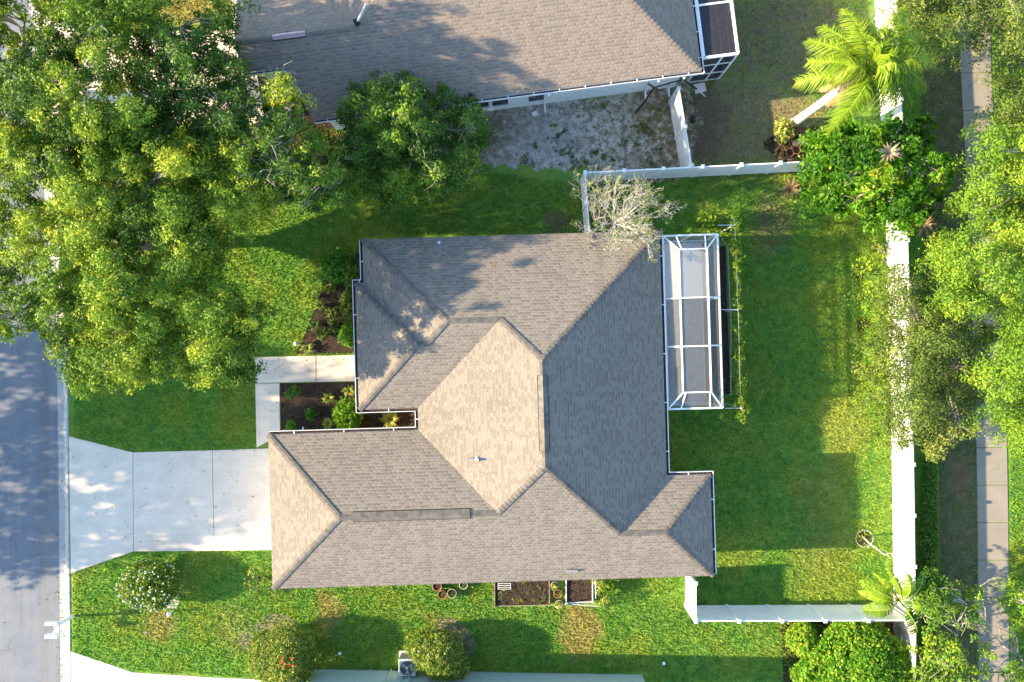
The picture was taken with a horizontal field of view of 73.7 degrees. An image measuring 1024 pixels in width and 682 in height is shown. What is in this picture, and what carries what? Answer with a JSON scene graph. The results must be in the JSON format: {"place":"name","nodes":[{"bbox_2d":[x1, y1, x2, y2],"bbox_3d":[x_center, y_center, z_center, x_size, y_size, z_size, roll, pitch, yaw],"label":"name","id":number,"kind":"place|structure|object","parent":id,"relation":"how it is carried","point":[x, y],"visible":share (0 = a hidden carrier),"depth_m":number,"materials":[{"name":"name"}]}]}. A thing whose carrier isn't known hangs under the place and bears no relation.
{"place":"outdoors","nodes":[
{"label":"outdoors","id":0,"kind":"place"},
{"bbox_2d":[0,0,59,681],"bbox_3d":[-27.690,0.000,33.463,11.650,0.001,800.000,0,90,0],"label":"road","id":1,"kind":"structure","parent":0,"point":[28,455],"depth_m":33.46,"materials":[{"name":"asphalt"}]},
{"bbox_2d":[0,349,347,680],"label":"leaf litter","id":2,"kind":"object","parent":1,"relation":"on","point":[108,517],"visible":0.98,"depth_m":33.43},
{"bbox_2d":[46,0,231,30],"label":"grass","id":3,"kind":"structure","parent":0,"point":[176,17],"depth_m":33.30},
{"bbox_2d":[40,16,245,160],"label":"driveway","id":4,"kind":"structure","parent":0,"point":[111,96],"depth_m":33.30,"materials":[{"name":"concrete"}]},
{"bbox_2d":[0,0,185,167],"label":"oak tree","id":5,"kind":"object","parent":4,"relation":"on","point":[40,81],"visible":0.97,"depth_m":25.30,"materials":[{"name":"green plant"}]},
{"bbox_2d":[124,0,260,132],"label":"oak tree","id":6,"kind":"object","parent":4,"relation":"on","point":[178,49],"visible":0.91,"depth_m":26.38,"materials":[{"name":"green plant"}]},
{"bbox_2d":[71,651,259,681],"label":"neighbour driveway","id":7,"kind":"structure","parent":0,"point":[85,669],"depth_m":33.30,"materials":[{"name":"concrete"}]},
{"bbox_2d":[69,436,270,572],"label":"driveway","id":8,"kind":"structure","parent":0,"point":[122,480],"depth_m":33.30,"materials":[{"name":"concrete"}]},
{"bbox_2d":[231,0,262,123],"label":"path","id":9,"kind":"structure","parent":0,"point":[254,91],"depth_m":33.30,"materials":[{"name":"concrete"}]},
{"bbox_2d":[255,355,354,446],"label":"front path","id":10,"kind":"structure","parent":0,"point":[298,368],"depth_m":33.30,"materials":[{"name":"concrete"}]},
{"bbox_2d":[235,0,704,129],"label":"house","id":11,"kind":"structure","parent":0,"point":[497,54],"depth_m":29.53,"materials":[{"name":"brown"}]},
{"bbox_2d":[491,96,508,107],"bbox_3d":[-0.557,-11.303,32.008,0.875,1.550,0.157,-4,90,0],"label":"window","id":12,"kind":"structure","parent":11,"relation":"in","point":[499,103],"depth_m":32.46,"materials":[{"name":"white glass"}]},
{"bbox_2d":[527,91,544,102],"bbox_3d":[1.149,-11.521,32.008,0.875,1.550,0.157,-4,90,0],"label":"window","id":13,"kind":"structure","parent":11,"relation":"in","point":[538,98],"depth_m":32.45,"materials":[{"name":"glass"}]},
{"bbox_2d":[40,0,1023,681],"bbox_3d":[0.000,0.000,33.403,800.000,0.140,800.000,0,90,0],"label":"ground","id":14,"kind":"structure","parent":0,"point":[588,124],"depth_m":33.34,"materials":[{"name":"green plant"}]},
{"bbox_2d":[29,0,70,681],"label":"kerb gutter","id":15,"kind":"object","parent":14,"relation":"on","point":[64,494],"visible":0.51,"depth_m":33.45,"materials":[{"name":"concrete"}]},
{"bbox_2d":[44,614,74,638],"bbox_3d":[-21.657,13.626,32.697,0.621,1.277,0.840,0,90,0],"label":"mailbox","id":16,"kind":"object","parent":14,"relation":"on","point":[56,624],"visible":1,"depth_m":32.15,"materials":[{"name":"white plastic"}]},
{"bbox_2d":[0,108,291,401],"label":"oak tree","id":17,"kind":"object","parent":14,"relation":"on","point":[120,228],"visible":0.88,"depth_m":26.38,"materials":[{"name":"green plant"}]},
{"bbox_2d":[115,558,182,612],"bbox_3d":[-17.257,11.598,32.486,3.021,1.702,2.634,0,90,0],"label":"round shrub","id":18,"kind":"object","parent":14,"relation":"on","point":[149,582],"visible":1,"depth_m":32.09,"materials":[{"name":"green plant"}]},
{"bbox_2d":[243,564,267,598],"bbox_3d":[-12.326,11.504,32.787,1.142,1.092,1.772,0,90,0],"label":"sapling","id":19,"kind":"object","parent":14,"relation":"on","point":[259,577],"visible":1,"depth_m":32.62,"materials":[{"name":"green plant"}]},
{"bbox_2d":[238,613,305,670],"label":"bare soil","id":20,"kind":"structure","parent":14,"relation":"on","point":[241,636],"depth_m":33.33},
{"bbox_2d":[245,616,322,681],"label":"round shrub","id":21,"kind":"object","parent":20,"relation":"on","point":[285,654],"visible":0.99,"depth_m":31.80,"materials":[{"name":"green plant"}]},
{"bbox_2d":[187,43,357,219],"bbox_3d":[-9.999,-8.190,28.953,8.849,8.960,5.780,21,90,0],"label":"oak tree","id":22,"kind":"object","parent":14,"relation":"on","point":[234,90],"visible":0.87,"depth_m":26.50,"materials":[{"name":"green plant"}]},
{"bbox_2d":[257,76,357,166],"bbox_3d":[-10.210,-10.689,33.321,6.500,0.001,3.300,37,90,0],"label":"mulch bed","id":23,"kind":"object","parent":14,"relation":"on","point":[328,125],"visible":0.12,"depth_m":33.32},
{"bbox_2d":[296,253,359,353],"bbox_3d":[-8.406,-1.844,33.321,4.312,0.001,4.938,0,90,0],"label":"mulch bed","id":24,"kind":"object","parent":14,"relation":"on","point":[330,299],"visible":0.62,"depth_m":33.32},
{"bbox_2d":[300,341,313,354],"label":"spiky plant","id":25,"kind":"object","parent":24,"relation":"on","point":[306,348],"visible":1,"depth_m":33.10,"materials":[{"name":"yellow plant"}]},
{"bbox_2d":[308,319,320,330],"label":"spiky plant","id":26,"kind":"object","parent":24,"relation":"on","point":[314,324],"visible":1,"depth_m":33.08,"materials":[{"name":"green plant"}]},
{"bbox_2d":[314,298,325,310],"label":"spiky plant","id":27,"kind":"object","parent":24,"relation":"on","point":[320,305],"visible":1,"depth_m":33.10,"materials":[{"name":"green plant"}]},
{"bbox_2d":[315,327,330,341],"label":"plant","id":28,"kind":"object","parent":24,"relation":"on","point":[324,332],"visible":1,"depth_m":32.92,"materials":[{"name":"green plant"}]},
{"bbox_2d":[322,280,337,293],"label":"plant","id":29,"kind":"object","parent":24,"relation":"on","point":[328,287],"visible":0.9,"depth_m":32.95,"materials":[{"name":"green plant"}]},
{"bbox_2d":[324,305,339,320],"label":"plant","id":30,"kind":"object","parent":24,"relation":"on","point":[335,311],"visible":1,"depth_m":32.92,"materials":[{"name":"green plant"}]},
{"bbox_2d":[327,316,341,333],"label":"plant","id":31,"kind":"object","parent":24,"relation":"on","point":[333,324],"visible":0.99,"depth_m":32.90,"materials":[{"name":"green plant"}]},
{"bbox_2d":[317,247,355,284],"bbox_3d":[-8.339,-3.549,32.803,1.809,1.060,1.891,-40,90,0],"label":"garden shrub","id":32,"kind":"object","parent":24,"relation":"on","point":[333,264],"visible":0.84,"depth_m":32.52,"materials":[{"name":"green plant"}]},
{"bbox_2d":[336,323,353,348],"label":"garden shrub","id":33,"kind":"object","parent":24,"relation":"on","point":[345,336],"visible":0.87,"depth_m":32.50,"materials":[{"name":"green plant"}]},
{"bbox_2d":[338,288,352,324],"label":"garden shrub","id":34,"kind":"object","parent":24,"relation":"on","point":[346,307],"visible":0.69,"depth_m":32.48,"materials":[{"name":"green plant"}]},
{"bbox_2d":[341,252,359,291],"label":"garden shrub","id":35,"kind":"object","parent":24,"relation":"on","point":[350,275],"visible":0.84,"depth_m":32.40,"materials":[{"name":"green plant"}]},
{"bbox_2d":[280,382,414,429],"bbox_3d":[-7.219,3.438,33.319,8.188,0.001,2.937,0,90,0],"label":"mulch bed","id":36,"kind":"object","parent":14,"relation":"on","point":[293,408],"visible":0.17,"depth_m":33.32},
{"bbox_2d":[286,420,296,429],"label":"plant","id":37,"kind":"object","parent":36,"relation":"on","point":[290,426],"visible":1,"depth_m":32.91,"materials":[{"name":"green plant"}]},
{"bbox_2d":[284,384,300,398],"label":"plant","id":38,"kind":"object","parent":36,"relation":"on","point":[295,391],"visible":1,"depth_m":32.92,"materials":[{"name":"green plant"}]},
{"bbox_2d":[304,407,318,421],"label":"plant","id":39,"kind":"object","parent":36,"relation":"on","point":[310,413],"visible":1,"depth_m":32.94,"materials":[{"name":"green plant"}]},
{"bbox_2d":[322,417,333,428],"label":"spiky plant","id":40,"kind":"object","parent":36,"relation":"on","point":[327,423],"visible":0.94,"depth_m":33.09,"materials":[{"name":"green plant"}]},
{"bbox_2d":[322,393,333,403],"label":"spiky plant","id":41,"kind":"object","parent":36,"relation":"on","point":[330,397],"visible":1,"depth_m":33.08,"materials":[{"name":"yellow plant"}]},
{"bbox_2d":[331,395,363,428],"bbox_3d":[-7.913,3.538,32.769,1.629,1.128,1.777,21,90,0],"label":"garden shrub","id":42,"kind":"object","parent":36,"relation":"on","point":[345,415],"visible":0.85,"depth_m":32.46,"materials":[{"name":"green plant"}]},
{"bbox_2d":[342,385,354,397],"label":"spiky plant","id":43,"kind":"object","parent":36,"relation":"on","point":[349,391],"visible":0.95,"depth_m":33.09,"materials":[{"name":"yellow plant"}]},
{"bbox_2d":[379,412,399,426],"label":"spiky plant","id":44,"kind":"object","parent":36,"relation":"on","point":[388,418],"visible":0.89,"depth_m":33.06,"materials":[{"name":"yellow plant"}]},
{"bbox_2d":[399,650,418,675],"bbox_3d":[-5.000,15.594,32.918,1.000,0.830,1.000,0,90,0],"label":"air conditioner","id":45,"kind":"object","parent":14,"relation":"on","point":[405,666],"visible":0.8,"depth_m":32.55,"materials":[{"name":"grey paint"}]},
{"bbox_2d":[330,68,495,216],"bbox_3d":[-4.397,-9.125,29.639,7.313,7.588,7.028,0,90,0],"label":"round tree","id":46,"kind":"object","parent":14,"relation":"on","point":[411,136],"visible":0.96,"depth_m":28.49,"materials":[{"name":"green plant"}]},
{"bbox_2d":[432,584,441,590],"bbox_3d":[-3.625,11.875,33.173,0.466,0.320,0.459,0,90,0],"label":"flower pot","id":47,"kind":"object","parent":14,"relation":"on","point":[436,587],"visible":0.7,"depth_m":33.07,"materials":[{"name":"ceramic"}]},
{"bbox_2d":[438,590,446,598],"bbox_3d":[-3.373,12.277,33.034,0.442,0.598,0.455,27,90,0],"label":"flower pot","id":48,"kind":"object","parent":14,"relation":"on","point":[442,594],"visible":1,"depth_m":33.08,"materials":[{"name":"ceramic"}]},
{"bbox_2d":[447,588,456,598],"bbox_3d":[-2.908,12.219,33.021,0.507,0.625,0.459,0,90,0],"label":"flower pot","id":49,"kind":"object","parent":14,"relation":"on","point":[451,592],"visible":1,"depth_m":33.07,"materials":[{"name":"ceramic"}]},
{"bbox_2d":[430,617,475,659],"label":"bare soil","id":50,"kind":"structure","parent":14,"relation":"on","point":[453,627],"depth_m":33.33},
{"bbox_2d":[404,627,470,681],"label":"round shrub","id":51,"kind":"object","parent":50,"relation":"on","point":[440,652],"visible":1,"depth_m":31.81,"materials":[{"name":"green plant"}]},
{"bbox_2d":[300,669,644,681],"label":"house","id":52,"kind":"structure","parent":14,"relation":"on","point":[333,675],"depth_m":32.78,"materials":[{"name":"grey paint"}]},
{"bbox_2d":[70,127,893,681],"bbox_3d":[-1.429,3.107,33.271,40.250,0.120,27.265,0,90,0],"label":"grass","id":53,"kind":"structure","parent":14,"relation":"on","point":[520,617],"depth_m":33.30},
{"bbox_2d":[266,229,716,590],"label":"house","id":54,"kind":"structure","parent":14,"relation":"on","point":[524,377],"depth_m":29.53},
{"bbox_2d":[494,581,549,607],"bbox_3d":[0.484,11.812,33.141,2.746,0.385,2.153,0,90,0],"label":"raised bed","id":55,"kind":"object","parent":14,"relation":"on","point":[530,593],"visible":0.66,"depth_m":33.13,"materials":[{"name":"brown soil"}]},
{"bbox_2d":[553,589,561,597],"bbox_3d":[2.219,12.250,33.038,0.424,0.590,0.418,0,90,0],"label":"flower pot","id":56,"kind":"object","parent":14,"relation":"on","point":[557,594],"visible":1,"depth_m":33.09,"materials":[{"name":"ceramic"}]},
{"bbox_2d":[554,599,563,608],"bbox_3d":[2.304,12.762,33.038,0.508,0.591,0.452,42,90,0],"label":"flower pot","id":57,"kind":"object","parent":14,"relation":"on","point":[558,603],"visible":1,"depth_m":32.98,"materials":[{"name":"stone"}]},
{"bbox_2d":[565,580,593,603],"bbox_3d":[3.266,11.734,33.163,1.371,0.340,1.996,0,90,0],"label":"raised bed","id":58,"kind":"object","parent":14,"relation":"on","point":[578,591],"visible":0.62,"depth_m":33.13,"materials":[{"name":"grey paint"}]},
{"bbox_2d":[555,579,609,608],"bbox_3d":[3.729,12.448,32.853,1.834,0.975,2.891,40,90,0],"label":"climbing plant","id":59,"kind":"object","parent":14,"relation":"on","point":[599,593],"visible":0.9,"depth_m":32.78,"materials":[{"name":"green plant"}]},
{"bbox_2d":[580,172,590,232],"bbox_3d":[3.469,-6.367,32.333,0.182,2.000,2.860,-4,90,0],"label":"fence","id":60,"kind":"object","parent":14,"relation":"on","point":[585,213],"visible":0.77,"depth_m":32.14,"materials":[{"name":"white plastic"}]},
{"bbox_2d":[519,100,670,170],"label":"weeds","id":61,"kind":"object","parent":14,"relation":"on","point":[597,151],"visible":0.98,"depth_m":33.28,"materials":[{"name":"green plant"}]},
{"bbox_2d":[600,579,617,596],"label":"garden shrub","id":62,"kind":"object","parent":14,"relation":"on","point":[607,586],"visible":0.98,"depth_m":32.79,"materials":[{"name":"green plant"}]},
{"bbox_2d":[570,160,688,262],"bbox_3d":[4.475,-5.461,30.266,5.138,6.359,3.912,28,90,0],"label":"bare tree","id":63,"kind":"object","parent":14,"relation":"on","point":[617,221],"visible":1,"depth_m":28.93,"materials":[{"name":"beige plant"}]},
{"bbox_2d":[635,77,705,113],"bbox_3d":[7.660,-11.805,32.150,3.571,2.408,0.644,-14,90,0],"label":"pole frame","id":64,"kind":"object","parent":14,"relation":"on","point":[656,88],"visible":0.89,"depth_m":31.48,"materials":[{"name":"black metal"}]},
{"bbox_2d":[668,86,693,166],"bbox_3d":[7.984,-9.875,32.333,0.196,2.000,3.807,-9,90,0],"label":"fence","id":65,"kind":"object","parent":14,"relation":"on","point":[679,127],"visible":0.94,"depth_m":32.21,"materials":[{"name":"white plastic"}]},
{"bbox_2d":[684,577,697,620],"bbox_3d":[8.469,12.000,32.333,0.170,2.000,1.858,0,90,0],"label":"fence","id":66,"kind":"object","parent":14,"relation":"on","point":[691,583],"visible":0.88,"depth_m":32.15,"materials":[{"name":"white plastic"}]},
{"bbox_2d":[663,233,723,409],"bbox_3d":[7.917,-0.856,31.718,2.878,3.230,7.836,-2,90,0],"label":"screen enclosure","id":67,"kind":"object","parent":14,"relation":"on","point":[684,301],"visible":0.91,"depth_m":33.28,"materials":[{"name":"white metal"}]},
{"bbox_2d":[679,363,689,387],"bbox_3d":[8.353,1.653,33.090,0.380,0.405,1.200,-2,90,0],"label":"patio bench","id":68,"kind":"object","parent":67,"relation":"on","point":[686,375],"visible":0.86,"depth_m":32.89,"materials":[{"name":"grey metal"}]},
{"bbox_2d":[694,82,705,93],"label":"patio slab","id":69,"kind":"structure","parent":14,"relation":"on","point":[701,87],"depth_m":33.28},
{"bbox_2d":[696,206,721,232],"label":"garden shrub","id":70,"kind":"object","parent":14,"relation":"on","point":[708,219],"visible":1,"depth_m":32.37,"materials":[{"name":"green plant"}]},
{"bbox_2d":[681,0,738,82],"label":"screen enclosure","id":71,"kind":"object","parent":14,"relation":"on","point":[718,35],"visible":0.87,"depth_m":30.45,"materials":[{"name":"white metal"}]},
{"bbox_2d":[702,246,729,394],"bbox_3d":[9.781,-1.002,33.321,1.595,0.001,7.283,-1,90,0],"label":"mulch strip","id":72,"kind":"object","parent":14,"relation":"on","point":[714,320],"visible":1,"depth_m":33.32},
{"bbox_2d":[721,238,731,395],"bbox_3d":[10.567,-1.180,33.283,0.310,0.120,7.687,-3,90,0],"label":"garden edging","id":73,"kind":"object","parent":72,"relation":"on","point":[729,313],"visible":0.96,"depth_m":33.22,"materials":[{"name":"stone"}]},
{"bbox_2d":[716,208,751,423],"bbox_3d":[10.328,-1.143,32.262,1.891,2.142,10.162,0,90,0],"label":"trellis","id":74,"kind":"object","parent":72,"relation":"on","point":[736,267],"visible":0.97,"depth_m":31.59,"materials":[{"name":"plant"}]},
{"bbox_2d":[580,156,900,181],"bbox_3d":[10.578,-8.117,32.333,14.602,2.000,0.178,-3,90,0],"label":"fence","id":75,"kind":"object","parent":14,"relation":"on","point":[717,170],"visible":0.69,"depth_m":32.20,"materials":[{"name":"white plastic"}]},
{"bbox_2d":[773,116,795,144],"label":"garden shrub","id":76,"kind":"object","parent":14,"relation":"on","point":[784,131],"visible":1,"depth_m":32.77,"materials":[{"name":"yellow plant"}]},
{"bbox_2d":[778,176,800,198],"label":"spiky plant","id":77,"kind":"object","parent":14,"relation":"on","point":[788,188],"visible":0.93,"depth_m":33.10,"materials":[{"name":"brown plant"}]},
{"bbox_2d":[684,604,910,623],"bbox_3d":[13.438,12.891,32.333,10.108,2.000,0.170,0,90,0],"label":"fence","id":78,"kind":"object","parent":14,"relation":"on","point":[754,613],"visible":0.86,"depth_m":32.23,"materials":[{"name":"white plastic"}]},
{"bbox_2d":[763,126,842,161],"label":"bare soil","id":79,"kind":"structure","parent":14,"relation":"on","point":[767,143],"depth_m":33.32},
{"bbox_2d":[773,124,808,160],"bbox_3d":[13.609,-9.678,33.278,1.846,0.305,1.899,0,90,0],"label":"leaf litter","id":80,"kind":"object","parent":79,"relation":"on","point":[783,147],"visible":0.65,"depth_m":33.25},
{"bbox_2d":[780,612,904,681],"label":"bare soil","id":81,"kind":"structure","parent":14,"relation":"on","point":[785,667],"depth_m":33.33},
{"bbox_2d":[783,621,819,657],"bbox_3d":[13.906,14.211,32.799,1.765,1.441,1.965,0,90,0],"label":"garden shrub","id":82,"kind":"object","parent":81,"relation":"on","point":[805,640],"visible":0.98,"depth_m":32.43,"materials":[{"name":"green plant"}]},
{"bbox_2d":[789,653,836,681],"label":"garden shrub","id":83,"kind":"object","parent":81,"relation":"on","point":[794,674],"visible":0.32,"depth_m":32.47,"materials":[{"name":"green plant"}]},
{"bbox_2d":[797,614,922,681],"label":"shrub","id":84,"kind":"object","parent":81,"relation":"on","point":[886,659],"visible":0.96,"depth_m":31.50,"materials":[{"name":"green plant"}]},
{"bbox_2d":[826,621,893,630],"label":"leaf litter","id":85,"kind":"object","parent":81,"relation":"on","point":[888,627],"visible":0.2,"depth_m":33.25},
{"bbox_2d":[893,606,917,679],"bbox_3d":[18.578,16.281,32.333,0.171,2.000,6.796,0,90,0],"label":"fence","id":86,"kind":"object","parent":81,"relation":"on","point":[900,629],"visible":0.31,"depth_m":32.15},
{"bbox_2d":[853,265,863,281],"bbox_3d":[16.919,-3.309,33.321,0.654,0.001,0.792,-15,90,0],"label":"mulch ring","id":87,"kind":"object","parent":14,"relation":"on","point":[854,273],"visible":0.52,"depth_m":33.32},
{"bbox_2d":[852,263,867,276],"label":"plant","id":88,"kind":"object","parent":87,"relation":"on","point":[857,268],"visible":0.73,"depth_m":32.80,"materials":[{"name":"green plant"}]},
{"bbox_2d":[857,317,870,333],"bbox_3d":[17.149,-0.751,33.321,0.725,0.001,0.733,-35,90,0],"label":"mulch ring","id":89,"kind":"object","parent":14,"relation":"on","point":[866,322],"visible":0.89,"depth_m":33.32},
{"bbox_2d":[857,531,872,545],"bbox_3d":[17.162,9.631,33.321,0.692,0.001,0.728,-44,90,0],"label":"mulch ring","id":90,"kind":"object","parent":14,"relation":"on","point":[865,536],"visible":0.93,"depth_m":33.32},
{"bbox_2d":[791,7,945,139],"bbox_3d":[14.409,-10.732,29.403,6.451,8.060,4.607,0,90,0],"label":"palm tree","id":91,"kind":"object","parent":14,"relation":"on","point":[853,75],"visible":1,"depth_m":26.21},
{"bbox_2d":[791,110,962,244],"bbox_3d":[16.576,-7.297,30.396,7.872,6.074,6.355,0,90,0],"label":"rosette tree","id":92,"kind":"object","parent":14,"relation":"on","point":[881,167],"visible":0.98,"depth_m":29.66,"materials":[{"name":"green plant"}]},
{"bbox_2d":[849,223,904,443],"bbox_3d":[17.408,-0.406,31.710,3.277,3.547,10.788,0,90,0],"label":"fence vine","id":93,"kind":"object","parent":14,"relation":"on","point":[879,245],"visible":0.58,"depth_m":32.29,"materials":[{"name":"green plant"}]},
{"bbox_2d":[857,568,925,634],"bbox_3d":[17.494,11.922,31.823,3.155,3.235,3.464,0,90,0],"label":"banana plant","id":94,"kind":"object","parent":14,"relation":"on","point":[878,595],"visible":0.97,"depth_m":31.05,"materials":[{"name":"green plant"}]},
{"bbox_2d":[874,0,917,619],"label":"fence","id":95,"kind":"object","parent":14,"relation":"on","point":[902,505],"visible":0.28,"depth_m":32.35,"materials":[{"name":"white plastic"}]},
{"bbox_2d":[843,260,1000,463],"bbox_3d":[18.583,0.974,30.227,7.252,6.412,9.222,0,90,0],"label":"street tree","id":96,"kind":"object","parent":14,"relation":"on","point":[930,338],"visible":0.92,"depth_m":29.46,"materials":[{"name":"green plant"}]},
{"bbox_2d":[918,442,941,679],"bbox_3d":[20.145,11.009,32.945,1.143,0.880,12.306,0,90,0],"label":"hedge","id":97,"kind":"object","parent":14,"relation":"on","point":[928,533],"visible":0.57,"depth_m":32.76,"materials":[{"name":"green plant"}]},
{"bbox_2d":[900,566,967,637],"bbox_3d":[19.440,12.318,31.189,2.587,4.488,4.203,-34,90,0],"label":"scrub tree","id":98,"kind":"object","parent":14,"relation":"on","point":[939,601],"visible":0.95,"depth_m":30.59,"materials":[{"name":"green plant"}]},
{"bbox_2d":[872,0,1023,145],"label":"street tree","id":99,"kind":"object","parent":14,"relation":"on","point":[1002,15],"visible":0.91,"depth_m":28.15,"materials":[{"name":"green plant"}]},
{"bbox_2d":[906,630,990,681],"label":"scrub tree","id":100,"kind":"object","parent":14,"relation":"on","point":[942,660],"visible":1,"depth_m":30.67,"materials":[{"name":"green plant"}]},
{"bbox_2d":[920,2,977,681],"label":"dirt strip","id":101,"kind":"object","parent":14,"relation":"on","point":[968,557],"visible":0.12,"depth_m":33.33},
{"bbox_2d":[911,202,1023,323],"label":"street tree","id":102,"kind":"object","parent":14,"relation":"on","point":[998,267],"visible":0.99,"depth_m":27.71,"materials":[{"name":"green plant"}]},
{"bbox_2d":[939,108,1023,223],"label":"street tree","id":103,"kind":"object","parent":14,"relation":"on","point":[1015,168],"visible":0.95,"depth_m":27.62,"materials":[{"name":"green plant"}]},
{"bbox_2d":[947,578,1023,681],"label":"scrub tree","id":104,"kind":"object","parent":14,"relation":"on","point":[978,597],"visible":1,"depth_m":30.68,"materials":[{"name":"green plant"}]},
{"bbox_2d":[955,304,1023,457],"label":"street tree","id":105,"kind":"object","parent":14,"relation":"on","point":[1014,398],"visible":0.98,"depth_m":27.78,"materials":[{"name":"green plant"}]},
{"bbox_2d":[989,575,1023,629],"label":"scrub tree","id":106,"kind":"object","parent":14,"relation":"on","point":[1011,599],"visible":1,"depth_m":30.73,"materials":[{"name":"green plant"}]},
{"bbox_2d":[684,0,876,166],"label":"grass","id":107,"kind":"structure","parent":0,"point":[775,87],"depth_m":33.32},
{"bbox_2d":[897,0,941,675],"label":"grass","id":108,"kind":"structure","parent":0,"point":[921,457],"depth_m":33.30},
{"bbox_2d":[922,11,977,681],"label":"grass","id":109,"kind":"structure","parent":0,"point":[963,367],"depth_m":33.32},
{"bbox_2d":[960,0,1008,681],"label":"sidewalk","id":110,"kind":"structure","parent":0,"point":[992,492],"depth_m":33.30,"materials":[{"name":"concrete"}]},
{"bbox_2d":[1007,8,1023,681],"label":"grass","id":111,"kind":"structure","parent":0,"point":[1014,553],"depth_m":33.30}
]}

